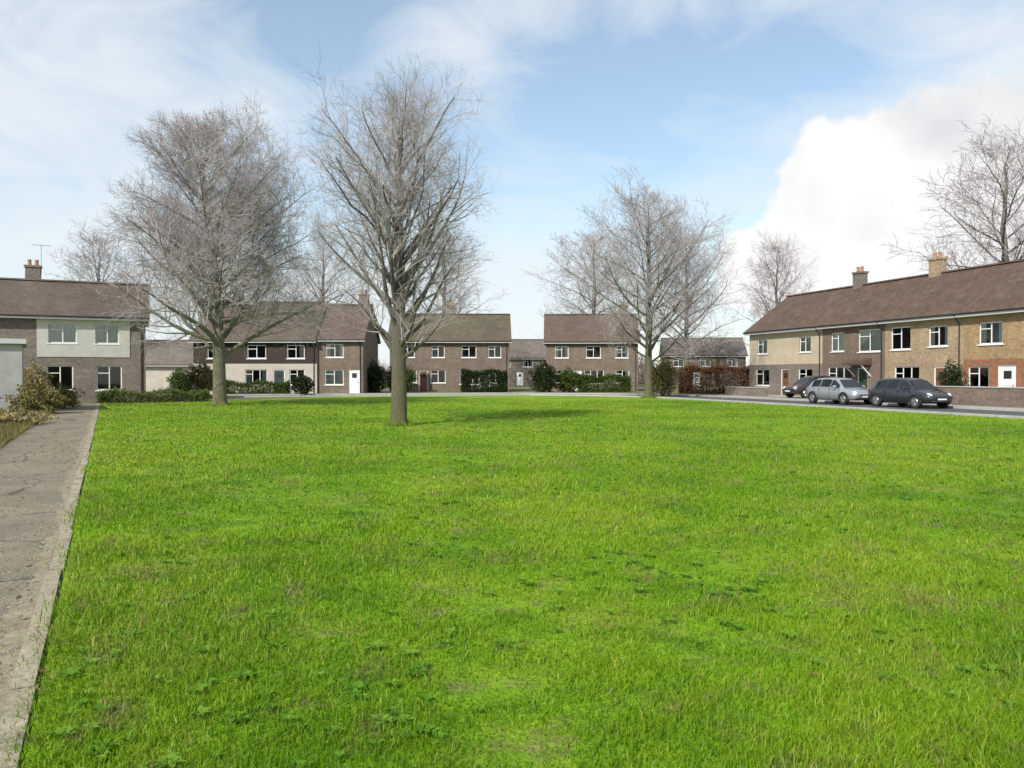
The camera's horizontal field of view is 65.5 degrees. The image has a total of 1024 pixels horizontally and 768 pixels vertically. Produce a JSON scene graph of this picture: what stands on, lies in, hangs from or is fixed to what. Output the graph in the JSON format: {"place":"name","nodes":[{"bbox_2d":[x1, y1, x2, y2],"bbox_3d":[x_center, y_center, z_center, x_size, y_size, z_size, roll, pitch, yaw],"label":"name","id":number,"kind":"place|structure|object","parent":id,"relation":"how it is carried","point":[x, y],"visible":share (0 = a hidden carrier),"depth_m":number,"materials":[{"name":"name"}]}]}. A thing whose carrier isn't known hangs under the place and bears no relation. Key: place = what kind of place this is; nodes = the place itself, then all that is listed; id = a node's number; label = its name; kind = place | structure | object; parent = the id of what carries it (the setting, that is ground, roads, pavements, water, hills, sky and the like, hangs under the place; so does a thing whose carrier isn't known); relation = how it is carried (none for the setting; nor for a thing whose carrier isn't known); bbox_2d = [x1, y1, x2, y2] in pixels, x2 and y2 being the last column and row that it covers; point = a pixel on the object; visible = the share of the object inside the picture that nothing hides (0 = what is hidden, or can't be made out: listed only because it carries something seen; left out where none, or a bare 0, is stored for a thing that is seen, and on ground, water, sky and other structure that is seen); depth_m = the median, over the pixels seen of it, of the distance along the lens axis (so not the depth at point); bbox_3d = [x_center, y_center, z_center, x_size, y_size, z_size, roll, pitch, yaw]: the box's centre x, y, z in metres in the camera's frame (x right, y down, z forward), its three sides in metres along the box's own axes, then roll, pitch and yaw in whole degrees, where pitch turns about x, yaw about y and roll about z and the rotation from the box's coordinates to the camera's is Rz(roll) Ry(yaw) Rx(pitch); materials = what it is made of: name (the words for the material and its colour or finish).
{"place":"outdoors","nodes":[
{"label":"outdoors","id":0,"kind":"place"},
{"bbox_2d":[0,403,97,664],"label":"footpath","id":1,"kind":"structure","parent":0,"point":[81,416],"depth_m":11.26,"materials":[{"name":"grey concrete"}]},
{"bbox_2d":[0,422,91,683],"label":"path grit","id":2,"kind":"object","parent":1,"relation":"on","point":[28,625],"visible":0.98,"depth_m":7.52,"materials":[{"name":"gravel"}]},
{"bbox_2d":[0,405,97,719],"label":"soil strip","id":3,"kind":"object","parent":1,"relation":"on","point":[11,622],"visible":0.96,"depth_m":5.43,"materials":[{"name":"brown soil"}]},
{"bbox_2d":[44,382,85,408],"bbox_3d":[-21.490,0.548,38.009,1.825,1.313,2.138,0,1,0],"label":"scrub bush","id":4,"kind":"object","parent":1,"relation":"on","point":[70,395],"visible":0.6,"depth_m":37.93,"materials":[{"name":"green plant"}]},
{"bbox_2d":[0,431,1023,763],"bbox_3d":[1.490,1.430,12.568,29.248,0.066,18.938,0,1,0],"label":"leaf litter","id":5,"kind":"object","parent":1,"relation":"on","point":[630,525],"visible":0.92,"depth_m":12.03,"materials":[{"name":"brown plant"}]},
{"bbox_2d":[316,290,380,392],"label":"house","id":6,"kind":"structure","parent":0,"point":[343,365],"depth_m":68.33,"materials":[{"name":"brown brick"}]},
{"bbox_2d":[324,370,343,385],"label":"window","id":7,"kind":"structure","parent":6,"relation":"in","point":[332,377],"depth_m":68.38,"materials":[{"name":"white paint"}]},
{"bbox_2d":[325,344,343,357],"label":"window","id":8,"kind":"structure","parent":6,"relation":"in","point":[327,345],"depth_m":68.35,"materials":[{"name":"white paint"}]},
{"bbox_2d":[349,370,359,392],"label":"door","id":9,"kind":"structure","parent":6,"relation":"in","point":[354,375],"depth_m":68.31,"materials":[{"name":"white paint"}]},
{"bbox_2d":[0,380,724,767],"bbox_3d":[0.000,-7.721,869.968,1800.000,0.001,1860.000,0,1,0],"label":"ground","id":10,"kind":"structure","parent":0,"point":[530,390],"depth_m":66.96,"materials":[{"name":"green plant"}]},
{"bbox_2d":[0,338,26,409],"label":"garage","id":11,"kind":"structure","parent":10,"relation":"on","point":[11,366],"depth_m":33.79,"materials":[{"name":"white paint"}]},
{"bbox_2d":[0,406,58,424],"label":"scrub bush","id":12,"kind":"object","parent":10,"relation":"on","point":[19,416],"visible":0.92,"depth_m":25.20,"materials":[{"name":"plant"}]},
{"bbox_2d":[0,404,59,447],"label":"rough grass","id":13,"kind":"structure","parent":10,"relation":"on","point":[10,431],"depth_m":22.22,"materials":[{"name":"plant"}]},
{"bbox_2d":[0,383,69,412],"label":"scrub bush","id":14,"kind":"object","parent":10,"relation":"on","point":[30,398],"visible":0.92,"depth_m":32.68,"materials":[{"name":"green plant"}]},
{"bbox_2d":[24,358,53,395],"bbox_3d":[-24.524,-0.081,41.001,1.773,2.495,2.006,-1,1,-41],"label":"garden shrub","id":15,"kind":"object","parent":10,"relation":"on","point":[37,379],"visible":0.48,"depth_m":40.79,"materials":[{"name":"plant"}]},
{"bbox_2d":[0,403,99,767],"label":"path edging","id":16,"kind":"object","parent":10,"relation":"on","point":[10,709],"visible":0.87,"depth_m":4.59,"materials":[{"name":"concrete"}]},
{"bbox_2d":[0,244,149,401],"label":"house","id":17,"kind":"structure","parent":10,"relation":"on","point":[67,334],"depth_m":48.90,"materials":[{"name":"grey brick"}]},
{"bbox_2d":[47,365,74,391],"bbox_3d":[-27.244,-0.330,48.029,1.560,1.570,0.180,0,1,-25],"label":"window","id":18,"kind":"structure","parent":17,"relation":"in","point":[47,365],"depth_m":48.06,"materials":[{"name":"white paint"}]},
{"bbox_2d":[47,324,77,343],"bbox_3d":[-27.122,-3.005,48.075,1.660,1.220,0.213,0,1,-25],"label":"window","id":19,"kind":"structure","parent":17,"relation":"in","point":[57,333],"depth_m":48.11,"materials":[{"name":"glass"}]},
{"bbox_2d":[94,325,119,344],"bbox_3d":[-24.940,-3.016,49.093,1.460,1.220,0.213,0,1,-25],"label":"window","id":20,"kind":"structure","parent":17,"relation":"in","point":[104,334],"depth_m":49.12,"materials":[{"name":"glass"}]},
{"bbox_2d":[95,366,121,390],"bbox_3d":[-24.850,-0.342,49.146,1.560,1.570,0.180,0,1,-25],"label":"window","id":21,"kind":"structure","parent":17,"relation":"in","point":[96,366],"depth_m":49.15,"materials":[{"name":"white paint"}]},
{"bbox_2d":[44,219,160,350],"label":"bare tree","id":22,"kind":"object","parent":10,"relation":"on","point":[95,265],"visible":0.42,"depth_m":77.19,"materials":[{"name":"grey plant"}]},
{"bbox_2d":[95,386,211,402],"bbox_3d":[-21.286,0.613,47.491,6.415,1.036,1.370,0,1,-31],"label":"garden hedge","id":23,"kind":"object","parent":10,"relation":"on","point":[102,396],"visible":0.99,"depth_m":47.21,"materials":[{"name":"green plant"}]},
{"bbox_2d":[146,340,192,391],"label":"bungalow","id":24,"kind":"object","parent":10,"relation":"on","point":[157,373],"visible":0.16,"depth_m":76.01,"materials":[{"name":"grey tile"}]},
{"bbox_2d":[166,366,190,394],"bbox_3d":[-25.693,-0.224,62.001,2.058,2.343,2.184,0,1,36],"label":"garden shrub","id":25,"kind":"object","parent":10,"relation":"on","point":[179,384],"visible":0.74,"depth_m":61.57,"materials":[{"name":"green plant"}]},
{"bbox_2d":[183,361,212,397],"bbox_3d":[-21.797,-0.311,55.988,2.334,2.642,2.180,0,1,0],"label":"garden shrub","id":26,"kind":"object","parent":10,"relation":"on","point":[200,377],"visible":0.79,"depth_m":55.62,"materials":[{"name":"green plant"}]},
{"bbox_2d":[212,379,291,393],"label":"garden hedge","id":27,"kind":"object","parent":10,"relation":"on","point":[283,387],"visible":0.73,"depth_m":65.10,"materials":[{"name":"green plant"}]},
{"bbox_2d":[188,295,327,393],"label":"house","id":28,"kind":"structure","parent":10,"relation":"on","point":[268,362],"depth_m":67.99,"materials":[{"name":"tile"}]},
{"bbox_2d":[245,370,266,385],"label":"window","id":29,"kind":"structure","parent":28,"relation":"in","point":[247,372],"depth_m":68.13,"materials":[{"name":"white paint"}]},
{"bbox_2d":[246,345,266,358],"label":"window","id":30,"kind":"structure","parent":28,"relation":"in","point":[247,345],"depth_m":68.03,"materials":[{"name":"white paint"}]},
{"bbox_2d":[273,370,284,390],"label":"door","id":31,"kind":"structure","parent":28,"relation":"in","point":[278,375],"depth_m":68.06,"materials":[{"name":"white paint"}]},
{"bbox_2d":[286,345,304,358],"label":"window","id":32,"kind":"structure","parent":28,"relation":"in","point":[287,345],"depth_m":68.03,"materials":[{"name":"white paint"}]},
{"bbox_2d":[288,372,314,394],"bbox_3d":[-17.123,-0.050,64.869,2.359,1.931,1.855,0,1,0],"label":"garden shrub","id":33,"kind":"object","parent":10,"relation":"on","point":[302,384],"visible":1,"depth_m":64.50,"materials":[{"name":"green plant"}]},
{"bbox_2d":[263,219,378,304],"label":"bare tree","id":34,"kind":"object","parent":10,"relation":"on","point":[322,290],"visible":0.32,"depth_m":95.17,"materials":[{"name":"grey plant"}]},
{"bbox_2d":[367,359,389,392],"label":"garden shrub","id":35,"kind":"object","parent":10,"relation":"on","point":[376,380],"visible":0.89,"depth_m":70.63,"materials":[{"name":"green plant"}]},
{"bbox_2d":[385,365,417,392],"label":"garden shrub","id":36,"kind":"object","parent":10,"relation":"on","point":[410,379],"visible":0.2,"depth_m":72.28,"materials":[{"name":"green plant"}]},
{"bbox_2d":[405,214,512,313],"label":"bare tree","id":37,"kind":"object","parent":10,"relation":"on","point":[458,288],"visible":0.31,"depth_m":103.05,"materials":[{"name":"grey plant"}]},
{"bbox_2d":[459,367,508,391],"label":"garden hedge","id":38,"kind":"object","parent":10,"relation":"on","point":[501,382],"visible":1,"depth_m":75.93,"materials":[{"name":"green plant"}]},
{"bbox_2d":[509,339,545,385],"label":"house","id":39,"kind":"structure","parent":10,"relation":"on","point":[525,356],"depth_m":122.46,"materials":[{"name":"grey brick"}]},
{"bbox_2d":[517,372,522,384],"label":"door","id":40,"kind":"structure","parent":39,"relation":"in","point":[519,374],"depth_m":122.37,"materials":[{"name":"white paint"}]},
{"bbox_2d":[523,359,532,366],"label":"window","id":41,"kind":"structure","parent":39,"relation":"in","point":[524,361],"depth_m":122.46,"materials":[{"name":"white paint"}]},
{"bbox_2d":[528,359,560,392],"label":"garden shrub","id":42,"kind":"object","parent":10,"relation":"on","point":[546,380],"visible":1,"depth_m":71.60,"materials":[{"name":"green plant"}]},
{"bbox_2d":[378,355,749,384],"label":"distant scrub","id":43,"kind":"object","parent":10,"relation":"on","point":[641,368],"depth_m":141.54,"materials":[{"name":"plant"}]},
{"bbox_2d":[554,367,583,392],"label":"garden shrub","id":44,"kind":"object","parent":10,"relation":"on","point":[569,380],"visible":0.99,"depth_m":72.58,"materials":[{"name":"green plant"}]},
{"bbox_2d":[522,219,645,347],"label":"bare tree","id":45,"kind":"object","parent":10,"relation":"on","point":[593,300],"visible":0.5,"depth_m":107.81,"materials":[{"name":"grey plant"}]},
{"bbox_2d":[577,373,631,391],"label":"garden hedge","id":46,"kind":"object","parent":10,"relation":"on","point":[625,383],"visible":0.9,"depth_m":76.66,"materials":[{"name":"green plant"}]},
{"bbox_2d":[644,355,679,396],"bbox_3d":[11.371,-0.630,59.942,2.688,3.235,2.522,0,1,0],"label":"garden shrub","id":47,"kind":"object","parent":10,"relation":"on","point":[658,376],"visible":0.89,"depth_m":59.65,"materials":[{"name":"green plant"}]},
{"bbox_2d":[627,224,752,386],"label":"bare tree","id":48,"kind":"object","parent":10,"relation":"on","point":[686,347],"visible":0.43,"depth_m":103.02,"materials":[{"name":"grey plant"}]},
{"bbox_2d":[677,363,749,393],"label":"garden hedge","id":49,"kind":"object","parent":10,"relation":"on","point":[685,379],"visible":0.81,"depth_m":69.86,"materials":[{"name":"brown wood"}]},
{"bbox_2d":[724,386,768,396],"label":"garden wall","id":50,"kind":"structure","parent":10,"relation":"on","point":[749,391],"depth_m":58.46,"materials":[{"name":"concrete"}]},
{"bbox_2d":[717,231,817,357],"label":"bare tree","id":51,"kind":"object","parent":10,"relation":"on","point":[777,260],"visible":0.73,"depth_m":73.62,"materials":[{"name":"grey plant"}]},
{"bbox_2d":[742,266,868,395],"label":"terraced house","id":52,"kind":"structure","parent":10,"relation":"on","point":[786,341],"depth_m":60.53,"materials":[{"name":"grey brick"}]},
{"bbox_2d":[756,340,767,354],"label":"window","id":53,"kind":"structure","parent":52,"relation":"in","point":[762,344],"depth_m":63.36,"materials":[{"name":"white paint"}]},
{"bbox_2d":[755,369,769,386],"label":"window","id":54,"kind":"structure","parent":52,"relation":"in","point":[757,369],"depth_m":63.15,"materials":[{"name":"white paint"}]},
{"bbox_2d":[781,369,788,394],"bbox_3d":[20.744,-0.097,60.382,0.120,2.100,1.000,0,1,-17],"label":"door","id":55,"kind":"structure","parent":52,"relation":"in","point":[784,372],"depth_m":60.52,"materials":[{"name":"white paint"}]},
{"bbox_2d":[798,337,810,352],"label":"window","id":56,"kind":"structure","parent":52,"relation":"in","point":[805,342],"depth_m":58.12,"materials":[{"name":"white paint"}]},
{"bbox_2d":[816,273,928,388],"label":"terraced house","id":57,"kind":"structure","parent":10,"relation":"on","point":[853,328],"depth_m":53.14,"materials":[{"name":"brown brick"}]},
{"bbox_2d":[830,332,844,352],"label":"window","id":58,"kind":"structure","parent":57,"relation":"in","point":[837,338],"depth_m":54.76,"materials":[{"name":"white paint"}]},
{"bbox_2d":[829,367,850,377],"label":"window","id":59,"kind":"structure","parent":57,"relation":"in","point":[829,367],"depth_m":54.93,"materials":[{"name":"white paint"}]},
{"bbox_2d":[858,368,867,388],"bbox_3d":[23.131,-0.012,52.439,0.120,2.100,1.000,0,1,-17],"label":"door","id":60,"kind":"structure","parent":57,"relation":"in","point":[862,375],"depth_m":52.43,"materials":[{"name":"white paint"}]},
{"bbox_2d":[857,329,880,352],"bbox_3d":[23.288,-2.795,51.827,0.213,1.520,2.160,0,1,-17],"label":"window","id":61,"kind":"structure","parent":57,"relation":"in","point":[870,339],"depth_m":51.88,"materials":[{"name":"glass"}]},
{"bbox_2d":[879,235,1014,385],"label":"terraced house","id":62,"kind":"structure","parent":10,"relation":"on","point":[924,330],"depth_m":47.82,"materials":[{"name":"brick"}]},
{"bbox_2d":[889,326,910,350],"bbox_3d":[24.047,-2.793,49.235,0.180,1.470,1.760,0,1,-17],"label":"window","id":63,"kind":"structure","parent":62,"relation":"in","point":[902,349],"depth_m":49.24,"materials":[{"name":"white paint"}]},
{"bbox_2d":[895,366,918,377],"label":"window","id":64,"kind":"structure","parent":62,"relation":"in","point":[911,367],"depth_m":49.10,"materials":[{"name":"white paint"}]},
{"bbox_2d":[927,325,948,347],"bbox_3d":[24.895,-2.763,46.462,0.212,1.270,1.560,0,1,-17],"label":"window","id":65,"kind":"structure","parent":62,"relation":"in","point":[932,332],"depth_m":46.71,"materials":[{"name":"white paint"}]},
{"bbox_2d":[934,367,947,385],"bbox_3d":[24.965,0.054,46.303,0.120,2.100,1.000,0,1,-17],"label":"door","id":66,"kind":"structure","parent":62,"relation":"in","point":[937,370],"depth_m":46.55,"materials":[{"name":"white paint"}]},
{"bbox_2d":[878,110,1023,274],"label":"bare tree","id":67,"kind":"object","parent":10,"relation":"on","point":[1003,242],"visible":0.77,"depth_m":65.97,"materials":[{"name":"grey plant"}]},
{"bbox_2d":[936,356,969,390],"bbox_3d":[23.025,-0.165,41.514,1.348,2.650,1.434,0,1,-38],"label":"garden shrub","id":68,"kind":"object","parent":10,"relation":"on","point":[953,376],"visible":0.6,"depth_m":41.35,"materials":[{"name":"green plant"}]},
{"bbox_2d":[937,386,1023,407],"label":"garden wall","id":69,"kind":"structure","parent":10,"relation":"on","point":[989,396],"depth_m":38.87,"materials":[{"name":"brown brick"}]},
{"bbox_2d":[387,292,511,390],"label":"house","id":70,"kind":"structure","parent":0,"point":[439,359],"depth_m":80.31,"materials":[{"name":"brown brick"}]},
{"bbox_2d":[407,346,414,357],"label":"window","id":71,"kind":"structure","parent":70,"relation":"in","point":[413,355],"depth_m":80.12,"materials":[{"name":"white paint"}]},
{"bbox_2d":[407,370,416,383],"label":"window","id":72,"kind":"structure","parent":70,"relation":"in","point":[415,371],"depth_m":80.16,"materials":[{"name":"white paint"}]},
{"bbox_2d":[419,370,427,390],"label":"door","id":73,"kind":"structure","parent":70,"relation":"in","point":[423,374],"depth_m":80.18,"materials":[{"name":"white paint"}]},
{"bbox_2d":[430,370,445,383],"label":"window","id":74,"kind":"structure","parent":70,"relation":"in","point":[431,370],"depth_m":80.22,"materials":[{"name":"white paint"}]},
{"bbox_2d":[461,346,475,357],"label":"window","id":75,"kind":"structure","parent":70,"relation":"in","point":[461,346],"depth_m":80.29,"materials":[{"name":"white paint"}]},
{"bbox_2d":[488,346,500,357],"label":"window","id":76,"kind":"structure","parent":70,"relation":"in","point":[488,346],"depth_m":80.39,"materials":[{"name":"white paint"}]},
{"bbox_2d":[0,0,1023,372],"label":"sky","id":77,"kind":"structure","parent":0,"point":[815,121],"materials":[{"name":"blue"}]},
{"bbox_2d":[0,395,1023,767],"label":"lawn","id":78,"kind":"structure","parent":0,"point":[508,687],"depth_m":5.96,"materials":[{"name":"green plant"}]},
{"bbox_2d":[73,87,365,404],"bbox_3d":[-16.164,-7.101,41.706,14.125,16.614,14.016,0,1,38],"label":"bare tree","id":79,"kind":"object","parent":78,"relation":"on","point":[232,198],"visible":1,"depth_m":40.78,"materials":[{"name":"grey plant"}]},
{"bbox_2d":[284,48,502,425],"bbox_3d":[-3.717,-4.348,25.155,7.166,11.458,7.798,0,1,0],"label":"bare tree","id":80,"kind":"object","parent":78,"relation":"on","point":[398,277],"visible":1,"depth_m":24.71,"materials":[{"name":"grey plant"}]},
{"bbox_2d":[203,396,657,426],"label":"long grass","id":81,"kind":"structure","parent":78,"relation":"on","point":[385,422],"depth_m":25.21,"materials":[{"name":"plant"}]},
{"bbox_2d":[45,427,1023,767],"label":"lawn weeds","id":82,"kind":"object","parent":78,"relation":"on","point":[285,717],"visible":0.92,"depth_m":4.30,"materials":[{"name":"green plant"}]},
{"bbox_2d":[541,157,740,397],"bbox_3d":[8.876,-7.294,55.794,13.745,16.692,11.889,0,1,0],"label":"bare tree","id":83,"kind":"object","parent":78,"relation":"on","point":[648,327],"visible":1,"depth_m":55.10,"materials":[{"name":"grey plant"}]},
{"bbox_2d":[156,394,1023,415],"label":"road","id":84,"kind":"structure","parent":0,"point":[1013,413],"depth_m":42.22,"materials":[{"name":"asphalt"}]},
{"bbox_2d":[146,393,1023,411],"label":"kerb","id":85,"kind":"structure","parent":84,"relation":"on","point":[978,408],"depth_m":61.60,"materials":[{"name":"concrete"}]},
{"bbox_2d":[147,394,1023,418],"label":"kerb","id":86,"kind":"structure","parent":84,"relation":"on","point":[946,413],"depth_m":49.87,"materials":[{"name":"concrete"}]},
{"bbox_2d":[782,376,836,397],"bbox_3d":[20.221,0.175,53.346,4.150,1.475,2.080,0,1,-17],"label":"parked car","id":87,"kind":"object","parent":84,"relation":"on","point":[800,385],"visible":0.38,"depth_m":52.67,"materials":[{"name":"red paint"}]},
{"bbox_2d":[806,378,871,404],"bbox_3d":[18.406,0.376,44.646,2.080,1.475,4.150,0,1,-17],"label":"parked car","id":88,"kind":"object","parent":84,"relation":"on","point":[843,391],"visible":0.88,"depth_m":43.95,"materials":[{"name":"silver metal"}]},
{"bbox_2d":[868,378,952,408],"bbox_3d":[19.822,0.429,39.746,2.080,1.475,4.150,0,1,-17],"label":"parked car","id":89,"kind":"object","parent":84,"relation":"on","point":[915,393],"visible":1,"depth_m":39.03,"materials":[{"name":"grey paint"}]},
{"bbox_2d":[544,302,640,390],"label":"house","id":90,"kind":"structure","parent":0,"point":[573,342],"depth_m":81.89,"materials":[{"name":"brown brick"}]},
{"bbox_2d":[554,346,568,358],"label":"window","id":91,"kind":"structure","parent":90,"relation":"in","point":[556,347],"depth_m":81.98,"materials":[{"name":"white paint"}]},
{"bbox_2d":[585,346,600,358],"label":"window","id":92,"kind":"structure","parent":90,"relation":"in","point":[593,357],"depth_m":81.77,"materials":[{"name":"white paint"}]},
{"bbox_2d":[584,370,603,383],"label":"window","id":93,"kind":"structure","parent":90,"relation":"in","point":[584,370],"depth_m":81.80,"materials":[{"name":"white paint"}]},
{"bbox_2d":[615,370,628,382],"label":"window","id":94,"kind":"structure","parent":90,"relation":"in","point":[616,371],"depth_m":81.68,"materials":[{"name":"white paint"}]},
{"bbox_2d":[615,346,628,358],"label":"window","id":95,"kind":"structure","parent":90,"relation":"in","point":[626,354],"depth_m":81.66,"materials":[{"name":"white paint"}]},
{"bbox_2d":[210,392,1023,408],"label":"pavement","id":96,"kind":"structure","parent":0,"point":[774,397],"depth_m":51.87,"materials":[{"name":"concrete"}]},
{"bbox_2d":[659,337,747,386],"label":"house","id":97,"kind":"structure","parent":0,"point":[729,353],"depth_m":115.68,"materials":[{"name":"brown brick"}]},
{"bbox_2d":[673,358,683,366],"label":"window","id":98,"kind":"structure","parent":97,"relation":"in","point":[678,363],"depth_m":115.89,"materials":[{"name":"white paint"}]},
{"bbox_2d":[693,372,699,385],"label":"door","id":99,"kind":"structure","parent":97,"relation":"in","point":[693,372],"depth_m":115.58,"materials":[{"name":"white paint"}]},
{"bbox_2d":[700,358,709,365],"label":"window","id":100,"kind":"structure","parent":97,"relation":"in","point":[705,360],"depth_m":115.49,"materials":[{"name":"white paint"}]},
{"bbox_2d":[727,358,737,366],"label":"window","id":101,"kind":"structure","parent":97,"relation":"in","point":[728,360],"depth_m":115.04,"materials":[{"name":"white paint"}]},
{"bbox_2d":[720,394,1016,407],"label":"forecourt","id":102,"kind":"structure","parent":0,"point":[782,396],"depth_m":56.80,"materials":[{"name":"concrete"}]},
{"bbox_2d":[957,259,1023,386],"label":"terraced house","id":103,"kind":"structure","parent":0,"point":[992,314],"depth_m":43.12,"materials":[{"name":"orange brick"}]},
{"bbox_2d":[969,366,988,385],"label":"window","id":104,"kind":"structure","parent":103,"relation":"in","point":[970,367],"depth_m":44.09,"materials":[{"name":"white paint"}]},
{"bbox_2d":[977,321,1003,345],"bbox_3d":[25.910,-2.726,43.054,0.213,1.270,1.660,0,1,-17],"label":"window","id":105,"kind":"structure","parent":103,"relation":"in","point":[983,328],"depth_m":43.07,"materials":[{"name":"white paint"}]},
{"bbox_2d":[998,365,1015,386],"bbox_3d":[26.216,0.074,42.141,0.120,2.150,1.100,0,1,-17],"label":"door","id":106,"kind":"structure","parent":103,"relation":"in","point":[1006,373],"depth_m":42.16,"materials":[{"name":"white paint"}]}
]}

